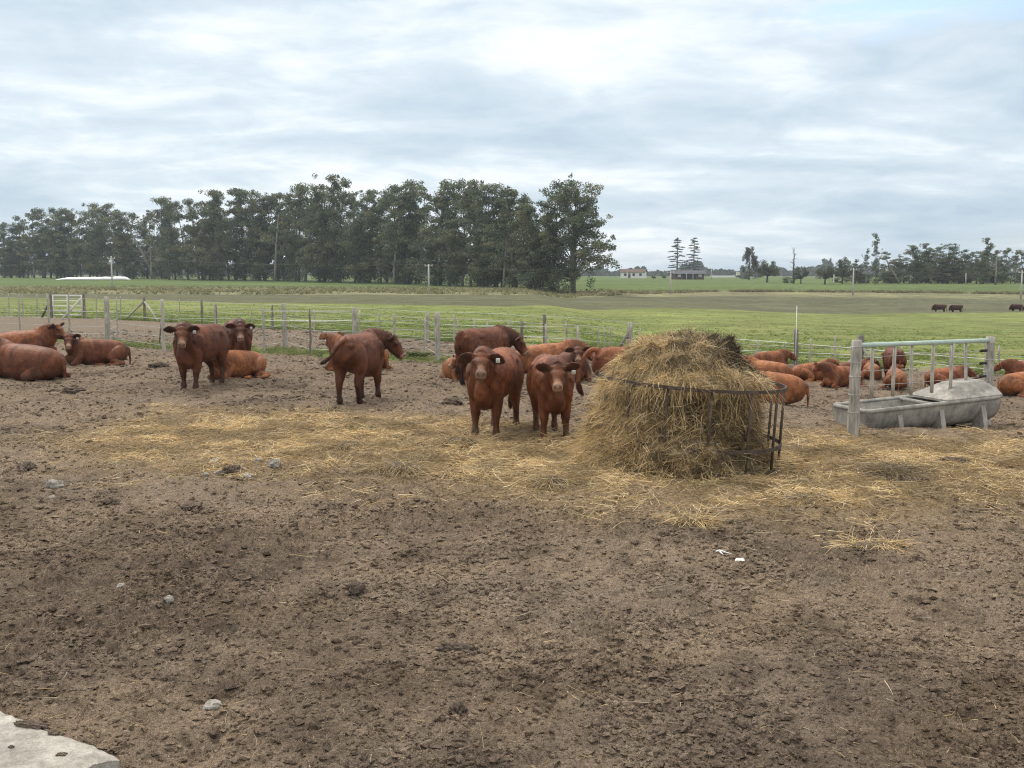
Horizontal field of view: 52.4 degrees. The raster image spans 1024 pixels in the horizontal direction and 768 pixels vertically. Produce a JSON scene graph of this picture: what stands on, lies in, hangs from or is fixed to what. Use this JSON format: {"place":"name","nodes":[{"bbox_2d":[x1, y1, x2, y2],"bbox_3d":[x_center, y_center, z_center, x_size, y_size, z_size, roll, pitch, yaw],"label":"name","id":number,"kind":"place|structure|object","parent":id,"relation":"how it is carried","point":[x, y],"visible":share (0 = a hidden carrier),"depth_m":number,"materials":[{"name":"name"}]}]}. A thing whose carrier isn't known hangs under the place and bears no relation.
{"place":"outdoors","nodes":[
{"label":"outdoors","id":0,"kind":"place"},
{"bbox_2d":[0,317,1023,767],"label":"ground","id":1,"kind":"structure","parent":0,"point":[868,577],"depth_m":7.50,"materials":[{"name":"soil"}]},
{"bbox_2d":[0,322,66,350],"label":"cow","id":2,"kind":"object","parent":1,"relation":"on","point":[44,335],"visible":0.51,"depth_m":27.58},
{"bbox_2d":[0,337,70,380],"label":"cow","id":3,"kind":"object","parent":1,"relation":"on","point":[23,362],"visible":0.95,"depth_m":21.88},
{"bbox_2d":[0,711,119,767],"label":"concrete slab","id":4,"kind":"structure","parent":1,"relation":"on","point":[35,748],"depth_m":4.49,"materials":[{"name":"grey concrete"}]},
{"bbox_2d":[49,292,85,318],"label":"metal gate","id":5,"kind":"structure","parent":1,"relation":"on","point":[52,310],"depth_m":52.61,"materials":[{"name":"grey metal"}]},
{"bbox_2d":[56,333,131,365],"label":"cow","id":6,"kind":"object","parent":1,"relation":"on","point":[79,349],"visible":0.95,"depth_m":25.47},
{"bbox_2d":[163,321,229,389],"bbox_3d":[-6.155,-0.575,20.518,0.773,1.383,2.197,1,6,11],"label":"cow","id":7,"kind":"object","parent":1,"relation":"on","point":[195,347],"visible":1,"depth_m":20.15},
{"bbox_2d":[207,349,270,378],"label":"cow","id":8,"kind":"object","parent":1,"relation":"on","point":[244,364],"visible":0.62,"depth_m":22.20},
{"bbox_2d":[223,318,254,350],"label":"cow","id":9,"kind":"object","parent":1,"relation":"on","point":[239,333],"visible":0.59,"depth_m":22.72},
{"bbox_2d":[57,336,455,364],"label":"verge grass","id":10,"kind":"structure","parent":1,"relation":"on","point":[284,350],"depth_m":29.72,"materials":[{"name":"green plant"}]},
{"bbox_2d":[0,294,579,361],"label":"wire fence","id":11,"kind":"object","parent":1,"relation":"on","point":[107,326],"visible":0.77,"depth_m":29.92,"materials":[{"name":"grey wood"}]},
{"bbox_2d":[310,430,377,451],"bbox_3d":[-2.104,0.763,13.495,1.190,0.306,1.014,0,6,0],"label":"hay clump","id":12,"kind":"object","parent":1,"relation":"on","point":[345,445],"visible":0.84,"depth_m":13.38,"materials":[{"name":"plant"}]},
{"bbox_2d":[319,332,391,370],"bbox_3d":[-3.657,-0.561,24.419,2.014,1.323,1.016,3,7,28],"label":"cow","id":13,"kind":"object","parent":1,"relation":"on","point":[331,338],"visible":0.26,"depth_m":24.38},
{"bbox_2d":[319,327,406,404],"bbox_3d":[-2.657,-0.316,18.474,0.831,1.323,2.217,3,7,23],"label":"cow","id":14,"kind":"object","parent":1,"relation":"on","point":[360,356],"visible":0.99,"depth_m":17.89},
{"bbox_2d":[351,452,443,478],"bbox_3d":[-1.314,0.910,11.765,1.262,0.348,1.114,-3,7,-26],"label":"hay clump","id":15,"kind":"object","parent":1,"relation":"on","point":[403,467],"visible":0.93,"depth_m":11.67,"materials":[{"name":"plant"}]},
{"bbox_2d":[441,354,466,380],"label":"cow","id":16,"kind":"object","parent":1,"relation":"on","point":[448,367],"visible":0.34,"depth_m":21.98},
{"bbox_2d":[425,426,501,447],"bbox_3d":[-0.686,0.687,13.759,1.096,0.348,0.976,3,7,26],"label":"hay clump","id":17,"kind":"object","parent":1,"relation":"on","point":[449,440],"visible":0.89,"depth_m":13.64,"materials":[{"name":"plant"}]},
{"bbox_2d":[458,345,524,435],"bbox_3d":[-0.261,0.083,14.722,0.680,1.334,2.180,2,6,14],"label":"cow","id":18,"kind":"object","parent":1,"relation":"on","point":[494,377],"visible":1,"depth_m":14.31},
{"bbox_2d":[454,324,528,384],"bbox_3d":[-0.478,-0.602,21.325,0.685,1.223,1.996,6,8,44],"label":"cow","id":19,"kind":"object","parent":1,"relation":"on","point":[473,339],"visible":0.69,"depth_m":20.93},
{"bbox_2d":[0,379,1023,767],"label":"scattered hay","id":20,"kind":"object","parent":1,"relation":"on","point":[786,457],"visible":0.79,"depth_m":11.86,"materials":[{"name":"plant"}]},
{"bbox_2d":[526,353,580,438],"bbox_3d":[0.529,0.164,14.355,0.636,1.225,2.035,-1,6,-6],"label":"cow","id":21,"kind":"object","parent":1,"relation":"on","point":[550,381],"visible":0.98,"depth_m":13.95},
{"bbox_2d":[516,463,591,493],"bbox_3d":[0.443,0.994,11.178,1.143,0.398,1.086,0,6,0],"label":"hay clump","id":22,"kind":"object","parent":1,"relation":"on","point":[556,480],"visible":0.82,"depth_m":11.05,"materials":[{"name":"plant"}]},
{"bbox_2d":[516,339,593,372],"bbox_3d":[0.917,-0.435,23.826,2.075,1.193,0.987,-1,6,-10],"label":"cow","id":23,"kind":"object","parent":1,"relation":"on","point":[536,350],"visible":0.33,"depth_m":23.41},
{"bbox_2d":[559,346,595,381],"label":"cow","id":24,"kind":"object","parent":1,"relation":"on","point":[572,354],"visible":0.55,"depth_m":21.65},
{"bbox_2d":[575,346,625,396],"bbox_3d":[2.034,-0.064,16.576,2.129,1.183,0.599,-2,6,-14],"label":"cow","id":25,"kind":"object","parent":1,"relation":"on","point":[599,361],"visible":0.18,"depth_m":16.30},
{"bbox_2d":[599,372,786,477],"bbox_3d":[2.132,0.445,12.516,2.228,1.015,2.226,3,6,-8],"label":"ring feeder","id":26,"kind":"object","parent":1,"relation":"on","point":[773,438],"visible":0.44,"depth_m":11.58,"materials":[{"name":"metal"}]},
{"bbox_2d":[553,325,790,486],"bbox_3d":[1.816,0.128,12.427,2.797,1.720,3.152,0,6,0],"label":"hay bale","id":27,"kind":"object","parent":26,"relation":"in","point":[689,358],"visible":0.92,"depth_m":11.76,"materials":[{"name":"plant"}]},
{"bbox_2d":[644,496,744,529],"bbox_3d":[1.575,1.151,9.472,1.154,0.314,0.934,0,6,0],"label":"hay clump","id":28,"kind":"object","parent":1,"relation":"on","point":[685,518],"visible":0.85,"depth_m":9.42,"materials":[{"name":"plant"}]},
{"bbox_2d":[741,354,793,374],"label":"cow","id":29,"kind":"object","parent":1,"relation":"on","point":[772,366],"visible":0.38,"depth_m":27.53},
{"bbox_2d":[752,349,796,364],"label":"cow","id":30,"kind":"object","parent":1,"relation":"on","point":[781,355],"visible":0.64,"depth_m":32.20},
{"bbox_2d":[757,370,809,406],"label":"cow","id":31,"kind":"object","parent":1,"relation":"on","point":[797,389],"visible":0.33,"depth_m":20.53},
{"bbox_2d":[759,482,853,508],"bbox_3d":[2.918,1.085,10.274,1.351,0.248,1.026,0,6,0],"label":"hay clump","id":32,"kind":"object","parent":1,"relation":"on","point":[806,497],"visible":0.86,"depth_m":10.21,"materials":[{"name":"plant"}]},
{"bbox_2d":[792,358,840,381],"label":"cow","id":33,"kind":"object","parent":1,"relation":"on","point":[805,372],"visible":0.57,"depth_m":28.02},
{"bbox_2d":[812,362,866,387],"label":"cow","id":34,"kind":"object","parent":1,"relation":"on","point":[835,375],"visible":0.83,"depth_m":26.58},
{"bbox_2d":[817,526,920,554],"bbox_3d":[3.062,1.290,8.730,1.183,0.241,0.964,0,6,0],"label":"hay clump","id":35,"kind":"object","parent":1,"relation":"on","point":[872,544],"visible":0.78,"depth_m":8.67,"materials":[{"name":"plant"}]},
{"bbox_2d":[837,451,946,483],"bbox_3d":[4.264,0.927,11.495,1.404,0.476,1.360,0,6,0],"label":"hay clump","id":36,"kind":"object","parent":1,"relation":"on","point":[889,469],"visible":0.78,"depth_m":11.38,"materials":[{"name":"plant"}]},
{"bbox_2d":[879,364,907,390],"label":"cow","id":37,"kind":"object","parent":1,"relation":"on","point":[900,376],"visible":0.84,"depth_m":25.93},
{"bbox_2d":[881,347,906,377],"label":"cow","id":38,"kind":"object","parent":1,"relation":"on","point":[887,355],"visible":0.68,"depth_m":27.62},
{"bbox_2d":[832,378,1001,428],"bbox_3d":[6.246,0.381,16.059,2.458,0.725,0.970,-5,7,-16],"label":"water trough","id":39,"kind":"object","parent":1,"relation":"on","point":[975,402],"visible":0.86,"depth_m":15.87,"materials":[{"name":"concrete"}]},
{"bbox_2d":[847,336,995,436],"bbox_3d":[6.201,0.148,15.586,3.807,1.761,0.185,-5,8,-38],"label":"feeder rack","id":40,"kind":"object","parent":1,"relation":"on","point":[853,411],"visible":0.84,"depth_m":15.03,"materials":[{"name":"grey metal"}]},
{"bbox_2d":[924,365,978,387],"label":"cow","id":41,"kind":"object","parent":1,"relation":"on","point":[942,374],"visible":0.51,"depth_m":26.49},
{"bbox_2d":[994,358,1023,373],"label":"cow","id":42,"kind":"object","parent":1,"relation":"on","point":[1009,366],"visible":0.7,"depth_m":28.41},
{"bbox_2d":[997,372,1023,396],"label":"cow","id":43,"kind":"object","parent":1,"relation":"on","point":[1010,384],"visible":0.95,"depth_m":24.65},
{"bbox_2d":[0,274,1023,375],"bbox_3d":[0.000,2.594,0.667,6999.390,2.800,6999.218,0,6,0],"label":"grass field","id":44,"kind":"structure","parent":0,"point":[990,313],"depth_m":90.86,"materials":[{"name":"green plant"}]},
{"bbox_2d":[0,224,25,277],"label":"eucalyptus tree","id":45,"kind":"object","parent":44,"relation":"on","point":[8,248],"visible":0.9,"depth_m":295.40,"materials":[{"name":"green plant"}]},
{"bbox_2d":[4,215,35,277],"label":"eucalyptus tree","id":46,"kind":"object","parent":44,"relation":"on","point":[29,258],"visible":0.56,"depth_m":296.17,"materials":[{"name":"grey plant"}]},
{"bbox_2d":[16,207,59,277],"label":"eucalyptus tree","id":47,"kind":"object","parent":44,"relation":"on","point":[39,251],"visible":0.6,"depth_m":289.89,"materials":[{"name":"green plant"}]},
{"bbox_2d":[35,209,76,277],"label":"eucalyptus tree","id":48,"kind":"object","parent":44,"relation":"on","point":[58,252],"visible":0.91,"depth_m":283.59,"materials":[{"name":"grey plant"}]},
{"bbox_2d":[40,207,82,277],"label":"eucalyptus tree","id":49,"kind":"object","parent":44,"relation":"on","point":[73,235],"visible":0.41,"depth_m":286.46,"materials":[{"name":"grey plant"}]},
{"bbox_2d":[64,219,92,276],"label":"eucalyptus tree","id":50,"kind":"object","parent":44,"relation":"on","point":[75,255],"visible":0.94,"depth_m":274.09,"materials":[{"name":"green plant"}]},
{"bbox_2d":[66,202,115,276],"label":"eucalyptus tree","id":51,"kind":"object","parent":44,"relation":"on","point":[92,211],"visible":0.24,"depth_m":279.24,"materials":[{"name":"green plant"}]},
{"bbox_2d":[77,203,124,276],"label":"eucalyptus tree","id":52,"kind":"object","parent":44,"relation":"on","point":[99,244],"visible":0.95,"depth_m":266.64,"materials":[{"name":"grey plant"}]},
{"bbox_2d":[109,211,144,278],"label":"eucalyptus tree","id":53,"kind":"object","parent":44,"relation":"on","point":[123,252],"visible":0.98,"depth_m":264.73,"materials":[{"name":"green plant"}]},
{"bbox_2d":[133,217,159,278],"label":"eucalyptus tree","id":54,"kind":"object","parent":44,"relation":"on","point":[143,234],"visible":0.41,"depth_m":275.62,"materials":[{"name":"green plant"}]},
{"bbox_2d":[146,196,175,278],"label":"eucalyptus tree","id":55,"kind":"object","parent":44,"relation":"on","point":[155,241],"visible":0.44,"depth_m":266.77,"materials":[{"name":"green plant"}]},
{"bbox_2d":[145,197,183,278],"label":"eucalyptus tree","id":56,"kind":"object","parent":44,"relation":"on","point":[156,221],"visible":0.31,"depth_m":266.42,"materials":[{"name":"green plant"}]},
{"bbox_2d":[150,203,188,279],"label":"eucalyptus tree","id":57,"kind":"object","parent":44,"relation":"on","point":[169,242],"visible":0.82,"depth_m":251.12,"materials":[{"name":"green plant"}]},
{"bbox_2d":[168,201,201,279],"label":"eucalyptus tree","id":58,"kind":"object","parent":44,"relation":"on","point":[184,230],"visible":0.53,"depth_m":249.97,"materials":[{"name":"green plant"}]},
{"bbox_2d":[174,198,224,279],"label":"eucalyptus tree","id":59,"kind":"object","parent":44,"relation":"on","point":[203,245],"visible":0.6,"depth_m":244.78,"materials":[{"name":"green plant"}]},
{"bbox_2d":[186,189,233,279],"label":"eucalyptus tree","id":60,"kind":"object","parent":44,"relation":"on","point":[203,212],"visible":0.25,"depth_m":246.63,"materials":[{"name":"green plant"}]},
{"bbox_2d":[194,189,240,280],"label":"eucalyptus tree","id":61,"kind":"object","parent":44,"relation":"on","point":[225,243],"visible":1,"depth_m":239.04,"materials":[{"name":"green plant"}]},
{"bbox_2d":[212,188,252,279],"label":"eucalyptus tree","id":62,"kind":"object","parent":44,"relation":"on","point":[231,211],"visible":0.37,"depth_m":243.92,"materials":[{"name":"green plant"}]},
{"bbox_2d":[206,188,265,279],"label":"eucalyptus tree","id":63,"kind":"object","parent":44,"relation":"on","point":[239,203],"visible":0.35,"depth_m":241.20,"materials":[{"name":"green plant"}]},
{"bbox_2d":[233,189,274,280],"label":"eucalyptus tree","id":64,"kind":"object","parent":44,"relation":"on","point":[249,239],"visible":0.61,"depth_m":238.05,"materials":[{"name":"green plant"}]},
{"bbox_2d":[240,195,283,280],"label":"eucalyptus tree","id":65,"kind":"object","parent":44,"relation":"on","point":[255,229],"visible":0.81,"depth_m":236.79,"materials":[{"name":"green plant"}]},
{"bbox_2d":[247,192,301,280],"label":"eucalyptus tree","id":66,"kind":"object","parent":44,"relation":"on","point":[272,198],"visible":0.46,"depth_m":237.35,"materials":[{"name":"green plant"}]},
{"bbox_2d":[254,192,295,280],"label":"eucalyptus tree","id":67,"kind":"object","parent":44,"relation":"on","point":[278,211],"visible":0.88,"depth_m":227.80,"materials":[{"name":"green plant"}]},
{"bbox_2d":[259,192,310,280],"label":"eucalyptus tree","id":68,"kind":"object","parent":44,"relation":"on","point":[294,216],"visible":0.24,"depth_m":237.24,"materials":[{"name":"green plant"}]},
{"bbox_2d":[275,183,310,281],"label":"eucalyptus tree","id":69,"kind":"object","parent":44,"relation":"on","point":[295,239],"visible":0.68,"depth_m":225.84,"materials":[{"name":"green plant"}]},
{"bbox_2d":[279,182,313,280],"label":"eucalyptus tree","id":70,"kind":"object","parent":44,"relation":"on","point":[299,208],"visible":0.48,"depth_m":226.75,"materials":[{"name":"green plant"}]},
{"bbox_2d":[295,185,334,281],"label":"eucalyptus tree","id":71,"kind":"object","parent":44,"relation":"on","point":[321,239],"visible":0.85,"depth_m":216.72,"materials":[{"name":"green plant"}]},
{"bbox_2d":[290,184,341,281],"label":"eucalyptus tree","id":72,"kind":"object","parent":44,"relation":"on","point":[299,222],"visible":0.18,"depth_m":221.00,"materials":[{"name":"green plant"}]},
{"bbox_2d":[0,294,640,346],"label":"wire fence","id":73,"kind":"object","parent":44,"relation":"on","point":[629,335],"visible":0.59,"depth_m":36.66,"materials":[{"name":"grey metal"}]},
{"bbox_2d":[302,178,356,281],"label":"eucalyptus tree","id":74,"kind":"object","parent":44,"relation":"on","point":[342,197],"visible":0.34,"depth_m":217.60,"materials":[{"name":"green plant"}]},
{"bbox_2d":[307,173,358,281],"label":"eucalyptus tree","id":75,"kind":"object","parent":44,"relation":"on","point":[337,272],"visible":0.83,"depth_m":214.46,"materials":[{"name":"green plant"}]},
{"bbox_2d":[337,194,381,282],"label":"eucalyptus tree","id":76,"kind":"object","parent":44,"relation":"on","point":[366,214],"visible":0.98,"depth_m":205.46,"materials":[{"name":"green plant"}]},
{"bbox_2d":[335,189,391,282],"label":"eucalyptus tree","id":77,"kind":"object","parent":44,"relation":"on","point":[379,213],"visible":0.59,"depth_m":207.53,"materials":[{"name":"green plant"}]},
{"bbox_2d":[371,189,414,283],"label":"eucalyptus tree","id":78,"kind":"object","parent":44,"relation":"on","point":[384,265],"visible":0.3,"depth_m":202.13,"materials":[{"name":"green plant"}]},
{"bbox_2d":[372,184,414,283],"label":"eucalyptus tree","id":79,"kind":"object","parent":44,"relation":"on","point":[400,189],"visible":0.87,"depth_m":195.32,"materials":[{"name":"green plant"}]},
{"bbox_2d":[378,190,426,283],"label":"eucalyptus tree","id":80,"kind":"object","parent":44,"relation":"on","point":[405,237],"visible":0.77,"depth_m":195.06,"materials":[{"name":"green plant"}]},
{"bbox_2d":[382,179,430,283],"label":"eucalyptus tree","id":81,"kind":"object","parent":44,"relation":"on","point":[410,184],"visible":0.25,"depth_m":198.66,"materials":[{"name":"green plant"}]},
{"bbox_2d":[396,192,431,283],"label":"eucalyptus tree","id":82,"kind":"object","parent":44,"relation":"on","point":[415,254],"visible":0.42,"depth_m":196.11,"materials":[{"name":"green plant"}]},
{"bbox_2d":[399,186,434,282],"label":"eucalyptus tree","id":83,"kind":"object","parent":44,"relation":"on","point":[422,216],"visible":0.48,"depth_m":193.72,"materials":[{"name":"green plant"}]},
{"bbox_2d":[406,193,450,285],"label":"eucalyptus tree","id":84,"kind":"object","parent":44,"relation":"on","point":[437,205],"visible":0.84,"depth_m":183.56,"materials":[{"name":"green plant"}]},
{"bbox_2d":[417,179,462,284],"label":"eucalyptus tree","id":85,"kind":"object","parent":44,"relation":"on","point":[444,208],"visible":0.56,"depth_m":183.55,"materials":[{"name":"green plant"}]},
{"bbox_2d":[421,181,473,284],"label":"eucalyptus tree","id":86,"kind":"object","parent":44,"relation":"on","point":[459,186],"visible":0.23,"depth_m":184.86,"materials":[{"name":"green plant"}]},
{"bbox_2d":[433,188,480,285],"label":"eucalyptus tree","id":87,"kind":"object","parent":44,"relation":"on","point":[450,232],"visible":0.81,"depth_m":175.66,"materials":[{"name":"green plant"}]},
{"bbox_2d":[450,178,485,285],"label":"eucalyptus tree","id":88,"kind":"object","parent":44,"relation":"on","point":[469,215],"visible":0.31,"depth_m":176.31,"materials":[{"name":"green plant"}]},
{"bbox_2d":[459,182,508,286],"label":"eucalyptus tree","id":89,"kind":"object","parent":44,"relation":"on","point":[480,201],"visible":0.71,"depth_m":167.92,"materials":[{"name":"green plant"}]},
{"bbox_2d":[468,187,511,286],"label":"eucalyptus tree","id":90,"kind":"object","parent":44,"relation":"on","point":[485,258],"visible":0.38,"depth_m":167.70,"materials":[{"name":"green plant"}]},
{"bbox_2d":[466,188,524,286],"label":"eucalyptus tree","id":91,"kind":"object","parent":44,"relation":"on","point":[503,204],"visible":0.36,"depth_m":167.49,"materials":[{"name":"green plant"}]},
{"bbox_2d":[480,185,523,287],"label":"eucalyptus tree","id":92,"kind":"object","parent":44,"relation":"on","point":[499,215],"visible":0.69,"depth_m":155.38,"materials":[{"name":"green plant"}]},
{"bbox_2d":[473,187,542,287],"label":"eucalyptus tree","id":93,"kind":"object","parent":44,"relation":"on","point":[513,282],"visible":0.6,"depth_m":155.33,"materials":[{"name":"green plant"}]},
{"bbox_2d":[0,258,1021,275],"bbox_3d":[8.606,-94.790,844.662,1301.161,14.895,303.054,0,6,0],"label":"woods","id":94,"kind":"object","parent":44,"relation":"on","point":[783,271],"visible":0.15,"depth_m":713.76,"materials":[{"name":"green plant"}]},
{"bbox_2d":[0,284,1023,297],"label":"dry weeds","id":95,"kind":"object","parent":44,"relation":"on","point":[160,289],"visible":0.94,"depth_m":139.53,"materials":[{"name":"plant"}]},
{"bbox_2d":[506,202,556,289],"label":"eucalyptus tree","id":96,"kind":"object","parent":44,"relation":"on","point":[527,209],"visible":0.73,"depth_m":147.81,"materials":[{"name":"green plant"}]},
{"bbox_2d":[524,195,571,291],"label":"eucalyptus tree","id":97,"kind":"object","parent":44,"relation":"on","point":[545,208],"visible":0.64,"depth_m":146.85,"materials":[{"name":"green plant"}]},
{"bbox_2d":[517,173,621,293],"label":"eucalyptus tree","id":98,"kind":"object","parent":44,"relation":"on","point":[580,227],"visible":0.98,"depth_m":144.23,"materials":[{"name":"green plant"}]},
{"bbox_2d":[668,270,706,279],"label":"farm building","id":99,"kind":"structure","parent":44,"relation":"on","point":[685,275],"depth_m":325.36,"materials":[{"name":"grey stone"}]},
{"bbox_2d":[736,329,1022,375],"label":"tape fence","id":100,"kind":"object","parent":44,"relation":"on","point":[860,337],"visible":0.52,"depth_m":32.32,"materials":[{"name":"grey wood"}]},
{"bbox_2d":[878,251,911,283],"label":"eucalyptus tree","id":101,"kind":"object","parent":44,"relation":"on","point":[898,265],"visible":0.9,"depth_m":216.44,"materials":[{"name":"green plant"}]},
{"bbox_2d":[901,245,934,283],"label":"eucalyptus tree","id":102,"kind":"object","parent":44,"relation":"on","point":[917,263],"visible":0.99,"depth_m":216.11,"materials":[{"name":"green plant"}]},
{"bbox_2d":[933,243,964,283],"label":"eucalyptus tree","id":103,"kind":"object","parent":44,"relation":"on","point":[951,256],"visible":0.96,"depth_m":215.71,"materials":[{"name":"green plant"}]},
{"bbox_2d":[971,237,997,283],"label":"eucalyptus tree","id":104,"kind":"object","parent":44,"relation":"on","point":[985,273],"visible":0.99,"depth_m":210.52,"materials":[{"name":"green plant"}]},
{"bbox_2d":[0,0,1023,271],"label":"sky","id":105,"kind":"structure","parent":0,"point":[814,129],"materials":[{"name":"white"}]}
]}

